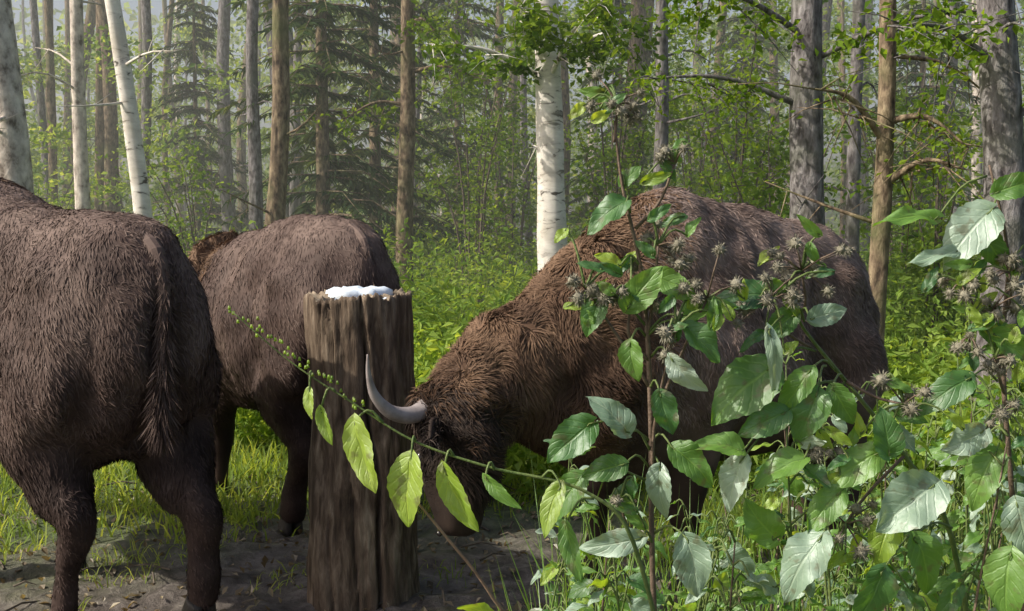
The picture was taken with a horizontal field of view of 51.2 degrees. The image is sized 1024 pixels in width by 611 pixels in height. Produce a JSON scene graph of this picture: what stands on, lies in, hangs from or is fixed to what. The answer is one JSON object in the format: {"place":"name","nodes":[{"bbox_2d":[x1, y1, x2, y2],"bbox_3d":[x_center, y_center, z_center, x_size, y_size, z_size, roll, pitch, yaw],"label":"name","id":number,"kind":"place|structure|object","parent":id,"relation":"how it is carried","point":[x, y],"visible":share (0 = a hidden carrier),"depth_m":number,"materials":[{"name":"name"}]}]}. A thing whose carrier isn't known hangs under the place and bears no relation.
{"place":"outdoors","nodes":[
{"label":"outdoors","id":0,"kind":"place"},
{"bbox_2d":[0,236,998,610],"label":"ground","id":1,"kind":"structure","parent":0,"point":[290,594],"depth_m":5.13,"materials":[{"name":"soil"}]},
{"bbox_2d":[0,0,33,193],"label":"birch tree","id":2,"kind":"object","parent":1,"relation":"on","point":[15,160],"visible":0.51,"depth_m":8.81,"materials":[{"name":"grey plant"}]},
{"bbox_2d":[27,116,109,208],"bbox_3d":[-8.012,-1.422,17.901,2.583,3.583,2.379,-1,4,-9],"label":"hazel shrub","id":3,"kind":"object","parent":1,"relation":"on","point":[62,198],"visible":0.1,"depth_m":18.30,"materials":[{"name":"green plant"}]},
{"bbox_2d":[20,0,123,209],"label":"birch tree","id":4,"kind":"object","parent":1,"relation":"on","point":[81,164],"visible":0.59,"depth_m":12.81,"materials":[{"name":"white plant"}]},
{"bbox_2d":[0,177,223,610],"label":"bison","id":5,"kind":"object","parent":1,"relation":"on","point":[108,353],"visible":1,"depth_m":3.95,"materials":[{"name":"fur"}]},
{"bbox_2d":[57,0,179,217],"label":"birch tree","id":6,"kind":"object","parent":1,"relation":"on","point":[139,183],"visible":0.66,"depth_m":10.84,"materials":[{"name":"white plant"}]},
{"bbox_2d":[100,134,239,255],"bbox_3d":[-5.327,-1.087,16.871,2.192,3.250,2.339,0,4,0],"label":"hazel shrub","id":7,"kind":"object","parent":1,"relation":"on","point":[180,226],"visible":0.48,"depth_m":16.60,"materials":[{"name":"green plant"}]},
{"bbox_2d":[151,0,267,246],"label":"spruce tree","id":8,"kind":"object","parent":1,"relation":"on","point":[190,52],"visible":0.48,"depth_m":26.55,"materials":[{"name":"green plant"}]},
{"bbox_2d":[224,0,271,230],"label":"pine tree","id":9,"kind":"object","parent":1,"relation":"on","point":[254,165],"visible":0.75,"depth_m":16.76,"materials":[{"name":"grey plant"}]},
{"bbox_2d":[220,0,359,226],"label":"pine tree","id":10,"kind":"object","parent":1,"relation":"on","point":[275,210],"visible":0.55,"depth_m":12.80,"materials":[{"name":"brown plant"}]},
{"bbox_2d":[187,214,400,535],"bbox_3d":[-1.500,0.311,6.420,0.860,1.705,2.821,-3,5,-37],"label":"bison","id":11,"kind":"object","parent":1,"relation":"on","point":[271,274],"visible":0.59,"depth_m":5.52,"materials":[{"name":"fur"}]},
{"bbox_2d":[207,0,441,314],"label":"spruce tree","id":12,"kind":"object","parent":1,"relation":"on","point":[325,51],"visible":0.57,"depth_m":17.71,"materials":[{"name":"green plant"}]},
{"bbox_2d":[303,285,419,610],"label":"wooden post","id":13,"kind":"object","parent":1,"relation":"on","point":[362,553],"visible":0.78,"depth_m":4.47,"materials":[{"name":"brown wood"}]},
{"bbox_2d":[265,0,492,298],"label":"spruce tree","id":14,"kind":"object","parent":1,"relation":"on","point":[372,154],"visible":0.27,"depth_m":20.63,"materials":[{"name":"green plant"}]},
{"bbox_2d":[292,0,522,307],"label":"pine tree","id":15,"kind":"object","parent":1,"relation":"on","point":[407,103],"visible":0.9,"depth_m":13.74,"materials":[{"name":"brown plant"}]},
{"bbox_2d":[228,306,655,610],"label":"nettle sprig","id":16,"kind":"object","parent":1,"relation":"on","point":[404,482],"visible":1,"depth_m":1.81,"materials":[{"name":"green plant"}]},
{"bbox_2d":[386,0,536,293],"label":"spruce tree","id":17,"kind":"object","parent":1,"relation":"on","point":[445,116],"visible":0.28,"depth_m":24.51,"materials":[{"name":"green plant"}]},
{"bbox_2d":[419,504,504,610],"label":"dry stick","id":18,"kind":"object","parent":1,"relation":"on","point":[495,601],"visible":0.8,"depth_m":1.84,"materials":[{"name":"brown wood"}]},
{"bbox_2d":[377,9,564,319],"bbox_3d":[-0.652,-2.150,16.868,2.970,5.181,2.173,2,5,30],"label":"hazel shrub","id":19,"kind":"object","parent":1,"relation":"on","point":[479,181],"visible":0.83,"depth_m":16.87,"materials":[{"name":"green plant"}]},
{"bbox_2d":[372,0,582,298],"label":"hazel shrub","id":20,"kind":"object","parent":1,"relation":"on","point":[519,197],"visible":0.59,"depth_m":19.90,"materials":[{"name":"green plant"}]},
{"bbox_2d":[0,469,1000,610],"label":"leaf litter","id":21,"kind":"object","parent":1,"relation":"on","point":[257,600],"visible":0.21,"depth_m":5.10,"materials":[{"name":"plant"}]},
{"bbox_2d":[11,0,1023,302],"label":"distant forest","id":22,"kind":"object","parent":1,"relation":"on","point":[105,122],"visible":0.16,"depth_m":28.28,"materials":[{"name":"green plant"}]},
{"bbox_2d":[422,0,673,273],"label":"birch tree","id":23,"kind":"object","parent":1,"relation":"on","point":[542,23],"visible":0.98,"depth_m":10.54,"materials":[{"name":"white plant"}]},
{"bbox_2d":[168,199,1023,507],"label":"undergrowth","id":24,"kind":"object","parent":1,"relation":"on","point":[432,303],"visible":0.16,"depth_m":9.98,"materials":[{"name":"green plant"}]},
{"bbox_2d":[534,0,679,247],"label":"spruce tree","id":25,"kind":"object","parent":1,"relation":"on","point":[620,86],"visible":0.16,"depth_m":23.62,"materials":[{"name":"green plant"}]},
{"bbox_2d":[528,2,696,238],"bbox_3d":[1.376,-1.849,14.814,2.330,4.874,2.640,0,4,0],"label":"hazel shrub","id":26,"kind":"object","parent":1,"relation":"on","point":[612,174],"visible":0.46,"depth_m":14.74,"materials":[{"name":"green plant"}]},
{"bbox_2d":[366,185,889,605],"bbox_3d":[0.615,0.384,4.671,2.788,1.808,0.828,-3,5,-31],"label":"bison","id":27,"kind":"object","parent":1,"relation":"on","point":[532,365],"visible":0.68,"depth_m":4.28,"materials":[{"name":"fur"}]},
{"bbox_2d":[547,67,748,610],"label":"burdock plant","id":28,"kind":"object","parent":1,"relation":"on","point":[573,436],"visible":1,"depth_m":1.97,"materials":[{"name":"green plant"}]},
{"bbox_2d":[585,0,731,189],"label":"aspen tree","id":29,"kind":"object","parent":1,"relation":"on","point":[661,131],"visible":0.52,"depth_m":11.82,"materials":[{"name":"grey plant"}]},
{"bbox_2d":[624,0,764,202],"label":"hazel shrub","id":30,"kind":"object","parent":1,"relation":"on","point":[679,68],"visible":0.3,"depth_m":18.50,"materials":[{"name":"green plant"}]},
{"bbox_2d":[676,0,790,218],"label":"spruce tree","id":31,"kind":"object","parent":1,"relation":"on","point":[738,47],"visible":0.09,"depth_m":26.53,"materials":[{"name":"green plant"}]},
{"bbox_2d":[457,342,1023,610],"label":"weeds","id":32,"kind":"object","parent":1,"relation":"on","point":[760,584],"visible":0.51,"depth_m":2.62,"materials":[{"name":"green plant"}]},
{"bbox_2d":[644,0,840,210],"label":"hazel shrub","id":33,"kind":"object","parent":1,"relation":"on","point":[743,149],"visible":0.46,"depth_m":13.70,"materials":[{"name":"green plant"}]},
{"bbox_2d":[695,118,871,228],"bbox_3d":[2.762,-0.565,11.323,1.806,2.811,2.308,0,4,0],"label":"hazel shrub","id":34,"kind":"object","parent":1,"relation":"on","point":[746,182],"visible":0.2,"depth_m":11.17,"materials":[{"name":"green plant"}]},
{"bbox_2d":[614,0,978,224],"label":"aspen tree","id":35,"kind":"object","parent":1,"relation":"on","point":[806,131],"visible":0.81,"depth_m":8.26,"materials":[{"name":"grey plant"}]},
{"bbox_2d":[774,0,877,254],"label":"aspen tree","id":36,"kind":"object","parent":1,"relation":"on","point":[852,224],"visible":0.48,"depth_m":10.86,"materials":[{"name":"grey plant"}]},
{"bbox_2d":[694,214,968,610],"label":"burdock plant","id":37,"kind":"object","parent":1,"relation":"on","point":[914,498],"visible":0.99,"depth_m":2.01,"materials":[{"name":"green plant"}]},
{"bbox_2d":[733,0,983,424],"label":"pine tree","id":38,"kind":"object","parent":1,"relation":"on","point":[886,177],"visible":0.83,"depth_m":7.44,"materials":[{"name":"brown plant"}]},
{"bbox_2d":[822,25,981,341],"bbox_3d":[5.546,-1.663,14.799,3.130,4.504,2.506,0,4,0],"label":"hazel shrub","id":39,"kind":"object","parent":1,"relation":"on","point":[869,159],"visible":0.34,"depth_m":14.89,"materials":[{"name":"green plant"}]},
{"bbox_2d":[825,0,982,298],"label":"spruce tree","id":40,"kind":"object","parent":1,"relation":"on","point":[902,79],"visible":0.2,"depth_m":21.63,"materials":[{"name":"green plant"}]},
{"bbox_2d":[840,79,982,361],"bbox_3d":[4.825,-0.768,11.416,1.893,3.202,2.430,-2,4,-24],"label":"hazel shrub","id":41,"kind":"object","parent":1,"relation":"on","point":[939,231],"visible":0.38,"depth_m":11.38,"materials":[{"name":"green plant"}]},
{"bbox_2d":[838,0,1023,418],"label":"aspen tree","id":42,"kind":"object","parent":1,"relation":"on","point":[994,55],"visible":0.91,"depth_m":7.17,"materials":[{"name":"grey plant"}]},
{"bbox_2d":[872,165,1023,610],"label":"burdock plant","id":43,"kind":"object","parent":1,"relation":"on","point":[975,227],"visible":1,"depth_m":2.00,"materials":[{"name":"green plant"}]},
{"bbox_2d":[944,157,982,314],"bbox_3d":[4.817,-0.362,9.827,1.389,2.620,1.977,2,5,31],"label":"hazel shrub","id":44,"kind":"object","parent":1,"relation":"on","point":[949,190],"visible":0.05,"depth_m":9.48,"materials":[{"name":"green plant"}]},
{"bbox_2d":[0,298,1006,610],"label":"grass","id":45,"kind":"structure","parent":0,"point":[246,468],"depth_m":6.08,"materials":[{"name":"green plant"}]},
{"bbox_2d":[12,0,1023,236],"label":"sky","id":46,"kind":"structure","parent":0,"point":[156,10],"materials":[{"name":"white"}]}
]}

